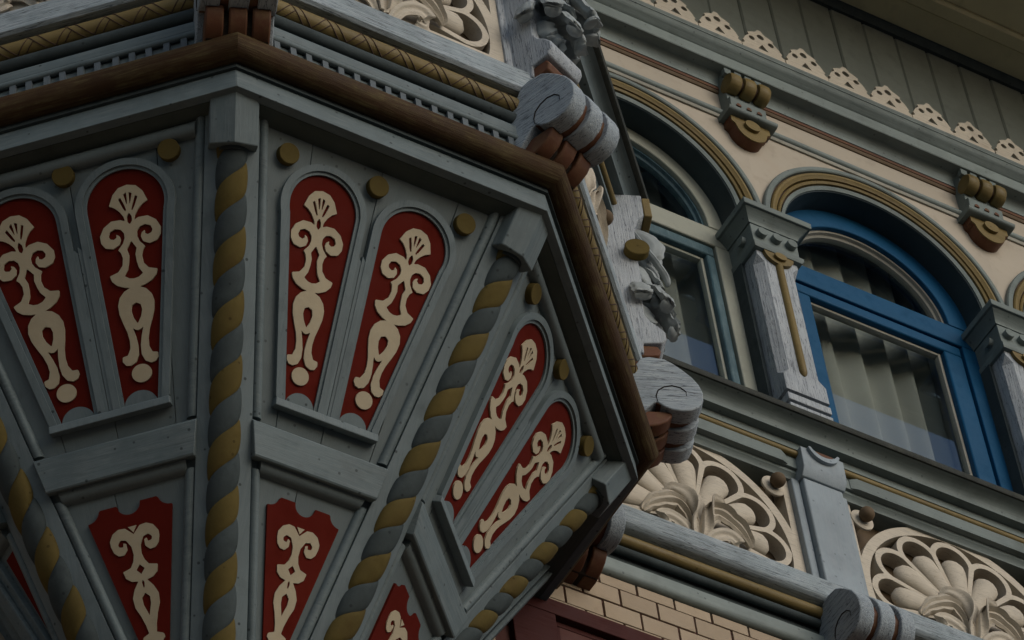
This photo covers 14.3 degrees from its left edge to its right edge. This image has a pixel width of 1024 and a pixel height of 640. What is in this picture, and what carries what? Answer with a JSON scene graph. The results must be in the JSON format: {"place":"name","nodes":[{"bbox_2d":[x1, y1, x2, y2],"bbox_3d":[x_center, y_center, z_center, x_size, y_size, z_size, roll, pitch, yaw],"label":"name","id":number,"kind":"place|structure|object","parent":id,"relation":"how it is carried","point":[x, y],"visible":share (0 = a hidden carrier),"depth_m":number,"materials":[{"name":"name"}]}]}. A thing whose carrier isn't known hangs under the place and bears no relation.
{"place":"outdoors","nodes":[
{"label":"outdoors","id":0,"kind":"place"},
{"bbox_3d":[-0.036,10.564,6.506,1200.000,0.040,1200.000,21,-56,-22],"label":"ground","id":1,"kind":"structure","parent":0,"visible":0},
{"bbox_2d":[0,0,1023,639],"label":"house wall","id":2,"kind":"structure","parent":1,"relation":"on","point":[664,578],"depth_m":21.79,"materials":[{"name":"beige paint"}]},
{"bbox_2d":[0,0,658,639],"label":"corner turret","id":3,"kind":"object","parent":2,"relation":"attached to","point":[314,322],"visible":0.98,"depth_m":17.52,"materials":[{"name":"grey paint"}]},
{"bbox_2d":[0,0,48,13],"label":"sunburst panel","id":4,"kind":"object","parent":3,"relation":"attached to","point":[8,5],"visible":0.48,"depth_m":18.24,"materials":[{"name":"beige paint"}]},
{"bbox_2d":[193,0,277,45],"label":"scroll bracket","id":5,"kind":"object","parent":3,"relation":"on","point":[254,19],"visible":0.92,"depth_m":17.57,"materials":[{"name":"red paint"}]},
{"bbox_2d":[355,0,504,62],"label":"sunburst panel","id":6,"kind":"object","parent":3,"relation":"attached to","point":[472,24],"visible":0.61,"depth_m":18.70,"materials":[{"name":"beige paint"}]},
{"bbox_2d":[503,0,602,84],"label":"carved console","id":7,"kind":"object","parent":3,"relation":"attached to","point":[553,36],"visible":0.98,"depth_m":18.81,"materials":[{"name":"grey paint"}]},
{"bbox_2d":[511,73,619,190],"bbox_3d":[0.211,-0.842,18.334,0.430,0.484,0.346,-34,-55,20],"label":"scroll bracket","id":8,"kind":"object","parent":3,"relation":"on","point":[569,125],"visible":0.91,"depth_m":18.20,"materials":[{"name":"red paint"}]},
{"bbox_2d":[584,168,613,245],"bbox_3d":[0.298,-0.727,19.575,0.228,0.920,1.399,-15,-51,5],"label":"sunburst panel","id":9,"kind":"object","parent":3,"relation":"attached to","point":[604,215],"visible":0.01,"depth_m":19.49,"materials":[{"name":"beige paint"}]},
{"bbox_2d":[607,194,680,358],"bbox_3d":[0.635,-0.115,20.222,0.389,1.270,0.437,3,-52,-9],"label":"carved console","id":10,"kind":"object","parent":3,"relation":"attached to","point":[636,249],"visible":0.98,"depth_m":20.16,"materials":[{"name":"grey paint"}]},
{"bbox_2d":[633,357,702,468],"bbox_3d":[0.669,0.458,19.446,0.430,0.484,0.346,3,-52,-9],"label":"scroll bracket","id":11,"kind":"object","parent":3,"relation":"on","point":[671,395],"visible":0.66,"depth_m":19.35,"materials":[{"name":"red paint"}]},
{"bbox_2d":[509,596,662,639],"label":"maroon window","id":12,"kind":"structure","parent":2,"relation":"attached to","point":[534,618],"depth_m":19.49,"materials":[{"name":"paint"}]},
{"bbox_2d":[563,505,625,590],"bbox_3d":[0.299,1.023,19.861,0.346,0.484,0.430,21,-56,-22],"label":"scroll bracket","id":13,"kind":"object","parent":2,"relation":"attached to","point":[585,572],"visible":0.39,"depth_m":19.74,"materials":[{"name":"red paint"}]},
{"bbox_2d":[640,0,653,5],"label":"lace cresting","id":14,"kind":"object","parent":2,"relation":"on","point":[648,2],"visible":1,"depth_m":24.05,"materials":[{"name":"beige paint"}]},
{"bbox_2d":[654,0,697,24],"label":"lace cresting","id":15,"kind":"object","parent":2,"relation":"on","point":[680,9],"visible":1,"depth_m":24.17,"materials":[{"name":"beige paint"}]},
{"bbox_2d":[641,171,718,375],"bbox_3d":[0.543,-0.157,22.630,1.368,2.720,0.086,21,-56,-22],"label":"curtain","id":16,"kind":"object","parent":2,"relation":"hanging from","point":[692,345],"visible":0.11,"depth_m":22.95,"materials":[{"name":"fabric"}]},
{"bbox_2d":[609,72,760,390],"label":"arched window","id":17,"kind":"structure","parent":2,"relation":"attached to","point":[691,165],"depth_m":23.36,"materials":[{"name":"grey paint"}]},
{"bbox_2d":[622,445,806,572],"bbox_3d":[0.907,0.875,20.859,1.344,0.920,0.228,21,-56,-22],"label":"sunburst panel","id":18,"kind":"object","parent":2,"relation":"on","point":[709,493],"visible":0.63,"depth_m":20.93,"materials":[{"name":"beige paint"}]},
{"bbox_2d":[698,11,741,43],"bbox_3d":[1.225,-1.747,24.306,0.302,0.280,0.020,21,-56,-22],"label":"lace cresting","id":19,"kind":"object","parent":2,"relation":"on","point":[708,21],"visible":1,"depth_m":24.30,"materials":[{"name":"beige paint"}]},
{"bbox_2d":[718,68,777,152],"bbox_3d":[1.370,-1.223,23.934,0.336,0.621,0.217,21,-56,-22],"label":"corbel","id":20,"kind":"object","parent":2,"relation":"attached to","point":[744,121],"visible":1,"depth_m":23.87,"materials":[{"name":"grey paint"}]},
{"bbox_2d":[741,30,784,62],"bbox_3d":[1.490,-1.644,24.421,0.302,0.280,0.020,21,-56,-22],"label":"lace cresting","id":21,"kind":"object","parent":2,"relation":"on","point":[751,39],"visible":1,"depth_m":24.41,"materials":[{"name":"beige paint"}]},
{"bbox_2d":[715,196,833,420],"bbox_3d":[1.499,0.068,22.482,0.458,1.814,0.342,21,-56,-22],"label":"pilaster","id":22,"kind":"object","parent":2,"relation":"on","point":[767,262],"visible":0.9,"depth_m":22.59,"materials":[{"name":"grey paint"}]},
{"bbox_2d":[785,48,828,80],"bbox_3d":[1.756,-1.543,24.535,0.302,0.280,0.020,21,-56,-23],"label":"lace cresting","id":23,"kind":"object","parent":2,"relation":"on","point":[795,58],"visible":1,"depth_m":24.52,"materials":[{"name":"beige paint"}]},
{"bbox_2d":[651,0,1023,157],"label":"plank frieze","id":24,"kind":"object","parent":2,"relation":"attached to","point":[910,69],"visible":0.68,"depth_m":25.63,"materials":[{"name":"grey paint"}]},
{"bbox_2d":[828,67,870,99],"bbox_3d":[2.021,-1.438,24.651,0.302,0.280,0.020,21,-56,-22],"label":"lace cresting","id":25,"kind":"object","parent":2,"relation":"on","point":[836,76],"visible":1,"depth_m":24.64,"materials":[{"name":"beige paint"}]},
{"bbox_2d":[819,588,915,639],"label":"scroll bracket","id":26,"kind":"object","parent":2,"relation":"attached to","point":[848,614],"visible":1,"depth_m":20.37,"materials":[{"name":"red paint"}]},
{"bbox_2d":[797,243,964,472],"bbox_3d":[2.010,0.415,23.268,1.368,2.720,0.087,21,-56,-22],"label":"curtain","id":27,"kind":"object","parent":2,"relation":"hanging from","point":[887,391],"visible":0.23,"depth_m":23.49,"materials":[{"name":"fabric"}]},
{"bbox_2d":[762,167,1013,491],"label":"arched window","id":28,"kind":"structure","parent":2,"relation":"attached to","point":[934,269],"depth_m":23.83,"materials":[{"name":"blue paint"}]},
{"bbox_2d":[869,85,912,117],"bbox_3d":[2.285,-1.333,24.768,0.302,0.280,0.020,22,-57,-21],"label":"lace cresting","id":29,"kind":"object","parent":2,"relation":"on","point":[882,97],"visible":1,"depth_m":24.76,"materials":[{"name":"beige paint"}]},
{"bbox_2d":[840,0,1023,80],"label":"roof eaves","id":30,"kind":"object","parent":2,"relation":"on","point":[990,33],"depth_m":25.98,"materials":[{"name":"green paint"}]},
{"bbox_2d":[911,103,953,134],"bbox_3d":[2.551,-1.230,24.883,0.302,0.280,0.020,22,-57,-21],"label":"lace cresting","id":31,"kind":"object","parent":2,"relation":"on","point":[920,112],"visible":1,"depth_m":24.87,"materials":[{"name":"beige paint"}]},
{"bbox_2d":[848,505,1023,639],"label":"sunburst panel","id":32,"kind":"object","parent":2,"relation":"on","point":[940,581],"visible":0.83,"depth_m":21.48,"materials":[{"name":"beige paint"}]},
{"bbox_2d":[953,121,994,152],"bbox_3d":[2.815,-1.125,25.000,0.302,0.280,0.020,22,-57,-21],"label":"lace cresting","id":33,"kind":"object","parent":2,"relation":"on","point":[964,132],"visible":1,"depth_m":24.99,"materials":[{"name":"beige paint"}]},
{"bbox_2d":[954,168,1014,252],"bbox_3d":[2.837,-0.651,24.574,0.336,0.621,0.217,21,-56,-22],"label":"corbel","id":34,"kind":"object","parent":2,"relation":"attached to","point":[987,227],"visible":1,"depth_m":24.52,"materials":[{"name":"grey paint"}]},
{"bbox_2d":[961,299,1023,495],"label":"pilaster","id":35,"kind":"object","parent":2,"relation":"on","point":[1000,355],"visible":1,"depth_m":23.44,"materials":[{"name":"grey paint"}]},
{"bbox_2d":[994,138,1023,164],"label":"lace cresting","id":36,"kind":"object","parent":2,"relation":"on","point":[1007,148],"visible":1,"depth_m":25.10,"materials":[{"name":"beige paint"}]},
{"bbox_2d":[1005,271,1023,311],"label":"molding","id":37,"kind":"structure","parent":2,"relation":"attached to","point":[1014,296],"depth_m":24.11,"materials":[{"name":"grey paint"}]}
]}

